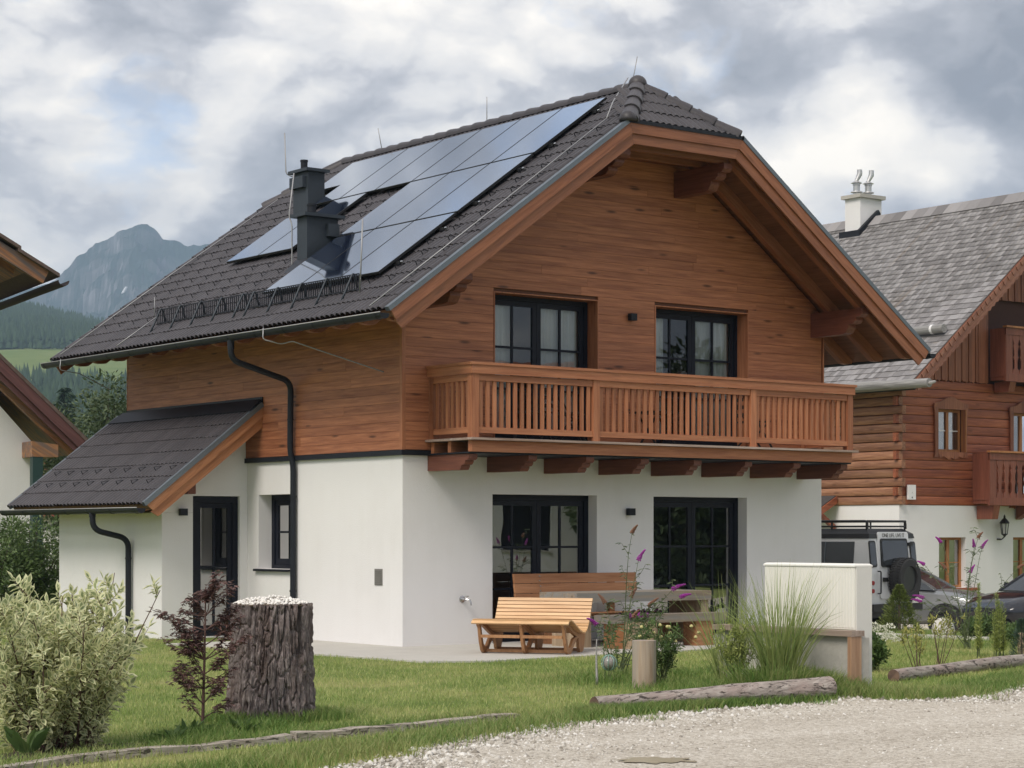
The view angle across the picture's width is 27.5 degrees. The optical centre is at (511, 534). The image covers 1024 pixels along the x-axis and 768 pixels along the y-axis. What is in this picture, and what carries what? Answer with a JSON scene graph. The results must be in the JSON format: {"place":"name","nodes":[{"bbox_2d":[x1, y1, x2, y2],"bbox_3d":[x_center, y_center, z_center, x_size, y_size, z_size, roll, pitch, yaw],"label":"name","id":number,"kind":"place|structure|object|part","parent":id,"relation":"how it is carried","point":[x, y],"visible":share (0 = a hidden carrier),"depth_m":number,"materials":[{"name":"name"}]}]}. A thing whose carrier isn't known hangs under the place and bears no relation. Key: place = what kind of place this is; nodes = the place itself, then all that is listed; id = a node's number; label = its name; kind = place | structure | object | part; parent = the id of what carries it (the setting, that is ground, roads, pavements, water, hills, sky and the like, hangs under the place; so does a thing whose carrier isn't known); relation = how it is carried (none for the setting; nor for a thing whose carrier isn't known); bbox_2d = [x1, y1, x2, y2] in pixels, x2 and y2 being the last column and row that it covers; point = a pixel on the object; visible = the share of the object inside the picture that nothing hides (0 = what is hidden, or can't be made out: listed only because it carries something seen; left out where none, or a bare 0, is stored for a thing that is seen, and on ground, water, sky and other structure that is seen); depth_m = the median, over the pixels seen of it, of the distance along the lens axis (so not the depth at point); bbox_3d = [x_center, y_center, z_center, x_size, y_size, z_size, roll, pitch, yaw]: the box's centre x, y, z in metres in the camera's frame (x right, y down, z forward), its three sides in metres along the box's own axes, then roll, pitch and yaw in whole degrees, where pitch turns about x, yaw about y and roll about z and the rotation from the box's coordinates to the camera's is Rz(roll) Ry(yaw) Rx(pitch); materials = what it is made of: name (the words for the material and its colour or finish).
{"place":"outdoors","nodes":[
{"label":"outdoors","id":0,"kind":"place"},
{"bbox_2d":[0,348,126,402],"bbox_3d":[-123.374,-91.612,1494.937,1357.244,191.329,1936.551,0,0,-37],"label":"hills","id":1,"kind":"structure","parent":0,"point":[21,357],"depth_m":1017.36,"materials":[{"name":"green plant"}]},
{"bbox_2d":[0,298,126,437],"bbox_3d":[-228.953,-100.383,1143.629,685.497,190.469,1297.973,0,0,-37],"label":"forest","id":2,"kind":"object","parent":1,"relation":"on","point":[24,324],"visible":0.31,"depth_m":1118.96,"materials":[{"name":"green plant"}]},
{"bbox_2d":[0,224,208,320],"bbox_3d":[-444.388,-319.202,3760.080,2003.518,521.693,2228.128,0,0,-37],"label":"mountain","id":3,"kind":"structure","parent":0,"point":[136,260],"depth_m":3772.29,"materials":[{"name":"grey stone"}]},
{"bbox_2d":[0,596,1022,767],"bbox_3d":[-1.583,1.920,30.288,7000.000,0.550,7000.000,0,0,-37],"label":"ground","id":4,"kind":"structure","parent":0,"point":[153,675],"depth_m":22.09,"materials":[{"name":"green plant"}]},
{"bbox_2d":[0,515,45,621],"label":"hedge shrub","id":5,"kind":"object","parent":4,"relation":"on","point":[5,556],"visible":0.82,"depth_m":38.11,"materials":[{"name":"green plant"}]},
{"bbox_2d":[0,515,58,616],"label":"hedge shrub","id":6,"kind":"object","parent":4,"relation":"on","point":[46,582],"visible":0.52,"depth_m":39.03,"materials":[{"name":"green plant"}]},
{"bbox_2d":[0,233,87,606],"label":"white house","id":7,"kind":"structure","parent":4,"relation":"on","point":[37,426],"depth_m":47.51,"materials":[{"name":"white paint"}]},
{"bbox_2d":[43,463,58,578],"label":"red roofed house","id":8,"kind":"structure","parent":4,"relation":"on","point":[44,539],"depth_m":75.50,"materials":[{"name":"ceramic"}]},
{"bbox_2d":[43,467,58,560],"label":"orchard tree","id":9,"kind":"object","parent":4,"relation":"on","point":[56,535],"visible":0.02,"depth_m":66.00,"materials":[{"name":"green plant"}]},
{"bbox_2d":[52,400,65,415],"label":"spruce tree","id":10,"kind":"object","parent":4,"relation":"on","point":[55,402],"visible":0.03,"depth_m":204.89,"materials":[{"name":"green plant"}]},
{"bbox_2d":[56,387,76,425],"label":"spruce tree","id":11,"kind":"object","parent":4,"relation":"on","point":[64,395],"visible":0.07,"depth_m":214.77,"materials":[{"name":"green plant"}]},
{"bbox_2d":[1,742,148,759],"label":"bed soil","id":12,"kind":"structure","parent":4,"relation":"on","point":[47,751],"depth_m":15.80,"materials":[{"name":"brown soil"}]},
{"bbox_2d":[4,725,49,753],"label":"dock plant","id":13,"kind":"object","parent":12,"relation":"on","point":[34,741],"visible":0.98,"depth_m":15.49,"materials":[{"name":"green plant"}]},
{"bbox_2d":[0,570,161,751],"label":"dogwood shrub","id":14,"kind":"object","parent":12,"relation":"on","point":[64,681],"visible":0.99,"depth_m":15.80,"materials":[{"name":"green plant"}]},
{"bbox_2d":[43,368,126,533],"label":"orchard tree","id":15,"kind":"object","parent":4,"relation":"on","point":[94,428],"visible":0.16,"depth_m":57.41,"materials":[{"name":"green plant"}]},
{"bbox_2d":[65,389,125,430],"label":"orchard tree","id":16,"kind":"object","parent":4,"relation":"on","point":[82,402],"visible":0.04,"depth_m":61.39,"materials":[{"name":"green plant"}]},
{"bbox_2d":[1,733,291,767],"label":"edging board","id":17,"kind":"object","parent":4,"relation":"on","point":[276,738],"visible":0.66,"depth_m":15.49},
{"bbox_2d":[152,724,190,739],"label":"broadleaf weed","id":18,"kind":"object","parent":4,"relation":"on","point":[178,729],"visible":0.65,"depth_m":16.55,"materials":[{"name":"green plant"}]},
{"bbox_2d":[175,717,215,730],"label":"broadleaf weed","id":19,"kind":"object","parent":4,"relation":"on","point":[195,723],"visible":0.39,"depth_m":17.02,"materials":[{"name":"green plant"}]},
{"bbox_2d":[145,570,253,725],"bbox_3d":[-2.615,0.974,17.476,0.770,1.363,0.687,0,0,31],"label":"maple sapling","id":20,"kind":"object","parent":4,"relation":"on","point":[196,645],"visible":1,"depth_m":17.46,"materials":[{"name":"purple plant"}]},
{"bbox_2d":[228,715,260,731],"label":"broadleaf weed","id":21,"kind":"object","parent":4,"relation":"on","point":[231,720],"visible":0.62,"depth_m":17.26,"materials":[{"name":"green plant"}]},
{"bbox_2d":[225,603,315,719],"bbox_3d":[-2.137,1.135,18.663,0.812,1.080,0.811,0,0,-37],"label":"tree stump","id":22,"kind":"object","parent":4,"relation":"on","point":[274,664],"visible":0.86,"depth_m":18.36,"materials":[{"name":"brown wood"}]},
{"bbox_2d":[233,594,308,605],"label":"white stones","id":23,"kind":"object","parent":22,"relation":"on","point":[273,600],"visible":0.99,"depth_m":18.49,"materials":[{"name":"stone"}]},
{"bbox_2d":[290,713,520,741],"bbox_3d":[-0.855,1.626,17.559,0.145,0.138,2.625,0,0,42],"label":"edging board","id":24,"kind":"object","parent":4,"relation":"on","point":[296,735],"visible":0.47,"depth_m":17.16,"materials":[{"name":"grey wood"}]},
{"bbox_2d":[0,56,935,646],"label":"chalet house","id":25,"kind":"structure","parent":4,"relation":"on","point":[338,370],"depth_m":32.86,"materials":[{"name":"brown wood"}]},
{"bbox_2d":[179,509,187,515],"bbox_3d":[-5.199,-0.355,33.071,0.120,0.110,0.115,0,0,-37],"label":"wall lamp","id":26,"kind":"object","parent":25,"relation":"attached to","point":[183,512],"visible":1,"depth_m":33.02,"materials":[{"name":"metal"}]},
{"bbox_2d":[143,496,237,635],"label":"side door","id":27,"kind":"structure","parent":25,"relation":"in","point":[215,518],"depth_m":33.76,"materials":[{"name":"black glass"}]},
{"bbox_2d":[272,495,289,568],"bbox_3d":[-3.510,-0.045,33.357,0.156,1.180,0.980,0,0,-37],"label":"window","id":28,"kind":"structure","parent":25,"relation":"in","point":[280,503],"depth_m":33.53,"materials":[{"name":"black glass"}]},
{"bbox_2d":[459,596,471,605],"bbox_3d":[-0.680,0.976,30.864,0.100,0.143,0.182,0,0,-42],"label":"garden tap","id":29,"kind":"object","parent":25,"relation":"attached to","point":[462,598],"visible":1,"depth_m":30.88,"materials":[{"name":"metal"}]},
{"bbox_2d":[514,387,552,439],"bbox_3d":[0.331,-1.806,31.187,0.455,0.875,0.541,0,0,23],"label":"folding chair","id":30,"kind":"object","parent":25,"relation":"on","point":[545,418],"visible":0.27,"depth_m":31.27,"materials":[{"name":"black plastic"}]},
{"bbox_2d":[492,494,587,641],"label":"terrace door","id":31,"kind":"structure","parent":25,"relation":"in","point":[532,534],"depth_m":34.01,"materials":[{"name":"black glass"}]},
{"bbox_2d":[493,291,597,440],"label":"balcony door","id":32,"kind":"structure","parent":25,"relation":"in","point":[530,329],"depth_m":32.36,"materials":[{"name":"black glass"}]},
{"bbox_2d":[552,394,586,440],"bbox_3d":[0.843,-1.806,31.619,0.541,0.875,0.455,0,0,13],"label":"folding chair","id":33,"kind":"object","parent":25,"relation":"on","point":[561,438],"visible":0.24,"depth_m":31.46,"materials":[{"name":"black plastic"}]},
{"bbox_2d":[626,508,635,514],"bbox_3d":[1.855,-0.355,32.822,0.120,0.110,0.115,0,0,-37],"label":"wall lamp","id":34,"kind":"object","parent":25,"relation":"attached to","point":[630,511],"visible":1,"depth_m":32.78,"materials":[{"name":"metal"}]},
{"bbox_2d":[628,313,636,320],"bbox_3d":[1.881,-3.405,32.804,0.120,0.110,0.115,0,0,-37],"label":"wall lamp","id":35,"kind":"object","parent":25,"relation":"attached to","point":[632,316],"visible":1,"depth_m":32.76,"materials":[{"name":"metal"}]},
{"bbox_2d":[629,411,683,443],"bbox_3d":[2.253,-1.638,32.594,0.680,0.538,0.520,0,0,-37],"label":"side table","id":36,"kind":"object","parent":25,"relation":"on","point":[661,441],"visible":0.23,"depth_m":32.56,"materials":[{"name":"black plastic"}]},
{"bbox_2d":[653,579,666,612],"bbox_3d":[2.105,1.120,34.685,1.310,0.750,0.850,0,0,-37],"label":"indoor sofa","id":37,"kind":"object","parent":25,"relation":"in","point":[656,581],"visible":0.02,"depth_m":34.96,"materials":[{"name":"fabric"}]},
{"bbox_2d":[653,497,737,632],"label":"terrace door","id":38,"kind":"structure","parent":25,"relation":"in","point":[695,539],"depth_m":35.71,"materials":[{"name":"black glass"}]},
{"bbox_2d":[654,305,747,445],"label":"balcony door","id":39,"kind":"structure","parent":25,"relation":"in","point":[692,341],"depth_m":34.37,"materials":[{"name":"black glass"}]},
{"bbox_2d":[736,395,771,446],"bbox_3d":[3.889,-1.806,33.881,0.541,0.875,0.455,0,0,-17],"label":"folding chair","id":40,"kind":"object","parent":25,"relation":"on","point":[739,444],"visible":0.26,"depth_m":33.78,"materials":[{"name":"black plastic"}]},
{"bbox_2d":[595,639,616,684],"bbox_3d":[1.031,1.397,22.936,0.233,0.499,0.169,0,0,-15],"label":"garden ornament","id":41,"kind":"object","parent":4,"relation":"on","point":[608,662],"visible":1,"depth_m":22.91,"materials":[{"name":"green glass"}]},
{"bbox_2d":[601,621,619,679],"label":"bed plant","id":42,"kind":"object","parent":4,"relation":"on","point":[611,641],"visible":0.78,"depth_m":23.42,"materials":[{"name":"green plant"}]},
{"bbox_2d":[586,524,690,672],"bbox_3d":[1.459,0.765,24.262,1.121,1.766,0.864,0,0,13],"label":"butterfly bush","id":43,"kind":"object","parent":4,"relation":"on","point":[634,615],"visible":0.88,"depth_m":24.36,"materials":[{"name":"green plant"}]},
{"bbox_2d":[632,640,655,688],"bbox_3d":[1.412,1.397,22.368,0.258,0.535,0.258,0,0,-37],"label":"timber block","id":44,"kind":"object","parent":4,"relation":"on","point":[644,661],"depth_m":22.26,"materials":[{"name":"beige wood"}]},
{"bbox_2d":[625,610,663,647],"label":"bed plant","id":45,"kind":"object","parent":4,"relation":"on","point":[638,618],"visible":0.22,"depth_m":24.89,"materials":[{"name":"green plant"}]},
{"bbox_2d":[625,611,685,683],"bbox_3d":[1.631,1.234,22.989,0.813,0.826,0.547,0,0,-37],"label":"bed plant","id":46,"kind":"object","parent":4,"relation":"on","point":[667,651],"visible":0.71,"depth_m":22.92,"materials":[{"name":"green plant"}]},
{"bbox_2d":[638,623,699,642],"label":"yellow blossoms","id":47,"kind":"object","parent":46,"relation":"attached to","point":[669,626],"visible":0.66,"depth_m":23.26,"materials":[{"name":"yellow plant"}]},
{"bbox_2d":[589,676,836,704],"bbox_3d":[1.933,1.526,19.931,2.760,0.265,0.235,0,0,-30],"label":"edging log","id":48,"kind":"object","parent":4,"relation":"on","point":[804,686],"visible":0.64,"depth_m":19.98,"materials":[{"name":"grey wood"}]},
{"bbox_2d":[662,577,764,680],"bbox_3d":[2.406,1.022,22.600,1.297,1.298,1.445,0,0,-37],"label":"tall grass clump","id":49,"kind":"object","parent":4,"relation":"on","point":[714,659],"visible":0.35,"depth_m":22.60,"materials":[{"name":"green plant"}]},
{"bbox_2d":[712,624,868,685],"bbox_3d":[2.905,1.407,21.941,0.295,0.875,2.065,0,0,-37],"label":"bench","id":50,"kind":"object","parent":4,"relation":"on","point":[847,651],"depth_m":21.26,"materials":[{"name":"wood"}]},
{"bbox_2d":[763,562,872,683],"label":"garden wall","id":51,"kind":"structure","parent":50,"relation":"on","point":[850,594],"depth_m":21.47,"materials":[{"name":"beige concrete"}]},
{"bbox_2d":[872,622,901,671],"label":"hydrangea bush","id":52,"kind":"object","parent":4,"relation":"on","point":[879,650],"visible":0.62,"depth_m":24.98,"materials":[{"name":"green plant"}]},
{"bbox_2d":[873,584,926,633],"bbox_3d":[6.388,1.236,34.502,0.842,0.857,0.855,0,0,24],"label":"dwarf spruce","id":53,"kind":"object","parent":4,"relation":"on","point":[899,591],"visible":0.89,"depth_m":34.45,"materials":[{"name":"green plant"}]},
{"bbox_2d":[897,623,927,666],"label":"yellow shrub","id":54,"kind":"object","parent":4,"relation":"on","point":[917,638],"visible":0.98,"depth_m":25.31,"materials":[{"name":"green plant"}]},
{"bbox_2d":[876,633,988,639],"bbox_3d":[5.835,1.625,33.524,3.664,0.140,0.322,0,0,28],"label":"edging stone","id":55,"kind":"object","parent":4,"relation":"on","point":[928,636],"visible":0.11,"depth_m":32.99,"materials":[{"name":"stone"}]},
{"bbox_2d":[932,618,954,634],"bbox_3d":[6.968,1.540,33.819,0.388,0.410,0.409,0,0,9],"label":"boulder","id":56,"kind":"object","parent":4,"relation":"on","point":[937,622],"visible":0.23,"depth_m":33.72,"materials":[{"name":"stone"}]},
{"bbox_2d":[927,610,964,663],"bbox_3d":[5.415,1.294,26.014,0.485,0.706,0.330,0,0,33],"label":"yellow shrub","id":57,"kind":"object","parent":4,"relation":"on","point":[942,625],"visible":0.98,"depth_m":26.02,"materials":[{"name":"green plant"}]},
{"bbox_2d":[888,654,1023,680],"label":"edging log","id":58,"kind":"object","parent":4,"relation":"on","point":[980,664],"visible":0.82,"depth_m":24.56,"materials":[{"name":"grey wood"}]},
{"bbox_2d":[911,527,1023,648],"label":"butterfly bush","id":59,"kind":"object","parent":4,"relation":"on","point":[965,633],"visible":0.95,"depth_m":30.05,"materials":[{"name":"green plant"}]},
{"bbox_2d":[960,615,985,635],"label":"verge plant","id":60,"kind":"object","parent":4,"relation":"on","point":[971,626],"visible":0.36,"depth_m":32.80,"materials":[{"name":"green plant"}]},
{"bbox_2d":[963,608,993,636],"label":"verge plant","id":61,"kind":"object","parent":4,"relation":"on","point":[987,619],"visible":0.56,"depth_m":33.54,"materials":[{"name":"green plant"}]},
{"bbox_2d":[973,583,1007,657],"bbox_3d":[6.373,1.136,27.918,0.505,1.019,0.483,0,0,-1],"label":"goldenrod clump","id":62,"kind":"object","parent":4,"relation":"on","point":[999,640],"visible":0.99,"depth_m":27.86,"materials":[{"name":"green plant"}]},
{"bbox_2d":[990,621,1016,642],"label":"verge plant","id":63,"kind":"object","parent":4,"relation":"on","point":[1007,638],"visible":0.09,"depth_m":31.82,"materials":[{"name":"green plant"}]},
{"bbox_2d":[1004,620,1023,645],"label":"verge plant","id":64,"kind":"object","parent":4,"relation":"on","point":[1012,625],"visible":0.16,"depth_m":30.91,"materials":[{"name":"green plant"}]},
{"bbox_2d":[1006,618,1023,654],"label":"blue spruce sprig","id":65,"kind":"object","parent":4,"relation":"on","point":[1020,621],"visible":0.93,"depth_m":27.29,"materials":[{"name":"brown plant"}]},
{"bbox_2d":[1017,633,1023,653],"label":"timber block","id":66,"kind":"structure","parent":4,"relation":"on","point":[1019,646],"depth_m":28.54,"materials":[{"name":"brown wood"}]},
{"bbox_2d":[0,628,1023,767],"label":"rough grass","id":67,"kind":"structure","parent":0,"point":[327,750],"depth_m":17.65,"materials":[{"name":"green plant"}]},
{"bbox_2d":[0,0,1023,294],"label":"sky","id":68,"kind":"structure","parent":0,"point":[173,117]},
{"bbox_2d":[166,632,908,662],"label":"terrace paving","id":69,"kind":"structure","parent":0,"point":[469,653],"depth_m":29.06,"materials":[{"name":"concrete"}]},
{"bbox_2d":[471,597,592,654],"bbox_3d":[0.294,1.255,28.862,1.380,0.736,1.264,0,0,18],"label":"slatted lounger","id":70,"kind":"object","parent":69,"relation":"on","point":[537,620],"visible":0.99,"depth_m":28.96,"materials":[{"name":"brown wood"}]},
{"bbox_2d":[512,572,654,643],"bbox_3d":[1.113,1.105,31.616,2.380,1.037,0.620,0,0,-37],"label":"plank bench","id":71,"kind":"object","parent":69,"relation":"on","point":[552,582],"visible":0.47,"depth_m":31.66,"materials":[{"name":"wood"}]},
{"bbox_2d":[540,589,710,647],"bbox_3d":[1.698,1.230,31.009,2.600,0.785,0.864,0,0,-37],"label":"plank table","id":72,"kind":"object","parent":69,"relation":"on","point":[691,600],"visible":0.51,"depth_m":30.80,"materials":[{"name":"brown wood"}]},
{"bbox_2d":[620,612,656,648],"bbox_3d":[1.777,1.361,29.873,0.544,0.524,0.405,0,0,-37],"label":"planter crate","id":73,"kind":"object","parent":69,"relation":"on","point":[629,643],"visible":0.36,"depth_m":29.70,"materials":[{"name":"brown wood"}]},
{"bbox_2d":[613,608,670,640],"bbox_3d":[1.982,1.365,31.806,1.038,0.515,0.445,0,0,-37],"label":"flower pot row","id":74,"kind":"object","parent":69,"relation":"on","point":[664,628],"visible":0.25,"depth_m":31.86,"materials":[{"name":"orange ceramic"}]},
{"bbox_2d":[594,612,726,648],"bbox_3d":[2.173,1.385,30.350,2.260,0.475,0.340,0,0,-37],"label":"bench","id":75,"kind":"object","parent":69,"relation":"on","point":[688,637],"visible":0.69,"depth_m":30.45,"materials":[{"name":"brown wood"}]},
{"bbox_2d":[319,686,1023,767],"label":"gravel road","id":76,"kind":"structure","parent":0,"point":[846,736],"depth_m":16.48,"materials":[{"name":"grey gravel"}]},
{"bbox_2d":[615,757,696,763],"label":"puddle","id":77,"kind":"object","parent":76,"relation":"on","point":[654,760],"visible":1,"depth_m":15.07,"materials":[{"name":"beige liquid"}]},
{"bbox_2d":[495,628,1023,681],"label":"lawn grass","id":78,"kind":"structure","parent":0,"point":[955,647],"depth_m":27.69,"materials":[{"name":"green plant"}]},
{"bbox_2d":[901,624,928,629],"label":"gravel yard","id":79,"kind":"structure","parent":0,"point":[925,626],"depth_m":49.80,"materials":[{"name":"white gravel"}]},
{"bbox_2d":[821,520,922,628],"bbox_3d":[5.804,0.825,41.307,4.600,2.203,1.850,0,0,42],"label":"offroad car","id":80,"kind":"object","parent":79,"relation":"on","point":[889,555],"visible":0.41,"depth_m":39.77,"materials":[{"name":"white paint"}]},
{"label":"side window","id":81,"kind":"part","parent":80,"relation":"part of","materials":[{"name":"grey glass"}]},
{"bbox_3d":[6.796,0.365,39.445,0.062,0.500,0.240,0,0,42],"label":"window","id":82,"kind":"part","parent":80,"relation":"part of","materials":[{"name":"black glass"}]},
{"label":"rear door","id":83,"kind":"part","parent":80,"relation":"part of","materials":[{"name":"white paint"}]},
{"bbox_2d":[902,567,983,631],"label":"parked car","id":84,"kind":"object","parent":79,"relation":"on","point":[931,591],"visible":0.16,"depth_m":44.64,"materials":[{"name":"grey paint"}]},
{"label":"window glass","id":85,"kind":"part","parent":84,"relation":"part of","materials":[{"name":"glass"}]},
{"bbox_2d":[962,573,1023,634],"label":"parked car","id":86,"kind":"object","parent":79,"relation":"on","point":[1011,596],"visible":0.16,"depth_m":42.98,"materials":[{"name":"black paint"}]},
{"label":"window glass","id":87,"kind":"part","parent":86,"relation":"part of","materials":[{"name":"grey glass"}]},
{"bbox_2d":[821,169,1023,593],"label":"log house","id":88,"kind":"structure","parent":0,"point":[943,430],"depth_m":55.64,"materials":[{"name":"brown wood"}]},
{"bbox_2d":[821,496,836,528],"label":"porch roof","id":89,"kind":"structure","parent":88,"relation":"attached to","point":[828,503],"depth_m":55.49,"materials":[{"name":"brown wood"}]},
{"bbox_2d":[907,485,915,499],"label":"notice box","id":90,"kind":"object","parent":88,"relation":"attached to","point":[911,492],"visible":1,"depth_m":54.10,"materials":[{"name":"white plastic"}]},
{"bbox_2d":[933,397,968,459],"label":"window","id":91,"kind":"structure","parent":88,"relation":"in","point":[945,436],"depth_m":55.31,"materials":[{"name":"brown wood"}]},
{"bbox_2d":[939,537,979,590],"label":"window","id":92,"kind":"structure","parent":88,"relation":"in","point":[949,544],"depth_m":55.66,"materials":[{"name":"brown wood"}]},
{"bbox_2d":[997,515,1008,539],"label":"wall lantern","id":93,"kind":"object","parent":88,"relation":"attached to","point":[1004,524],"depth_m":56.10,"materials":[{"name":"black metal"}]},
{"bbox_2d":[1009,401,1023,508],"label":"balcony door","id":94,"kind":"structure","parent":88,"relation":"in","point":[1016,419],"depth_m":57.02,"materials":[{"name":"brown wood"}]},
{"bbox_2d":[1013,537,1023,578],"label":"window","id":95,"kind":"structure","parent":88,"relation":"in","point":[1018,542],"depth_m":57.23,"materials":[{"name":"brown wood"}]},
{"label":"flower bed ground","id":96,"kind":"structure","parent":0,"visible":0},
{"bbox_2d":[710,610,759,675],"bbox_3d":[2.280,1.166,21.403,0.549,0.802,0.629,0,0,8],"label":"bed plant","id":97,"kind":"object","parent":96,"relation":"on","point":[742,649],"visible":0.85,"depth_m":21.38,"materials":[{"name":"green plant"}]},
{"bbox_2d":[694,560,841,672],"bbox_3d":[2.648,0.860,21.260,1.572,1.239,1.748,0,0,-37],"label":"tall grass clump","id":98,"kind":"object","parent":96,"relation":"on","point":[788,650],"visible":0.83,"depth_m":21.04,"materials":[{"name":"green plant"}]},
{"bbox_2d":[720,651,822,682],"bbox_3d":[2.572,1.352,20.950,1.091,0.356,1.039,0,0,-37],"label":"tall grass clump","id":99,"kind":"object","parent":96,"relation":"on","point":[749,674],"visible":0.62,"depth_m":20.76,"materials":[{"name":"green plant"}]},
{"bbox_2d":[570,663,990,699],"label":"grass","id":100,"kind":"structure","parent":96,"relation":"on","point":[878,690],"depth_m":20.90,"materials":[{"name":"green plant"}]},
{"bbox_2d":[785,663,848,684],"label":"tall grass clump","id":101,"kind":"object","parent":96,"relation":"on","point":[824,674],"visible":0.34,"depth_m":20.83,"materials":[{"name":"green plant"}]}
]}

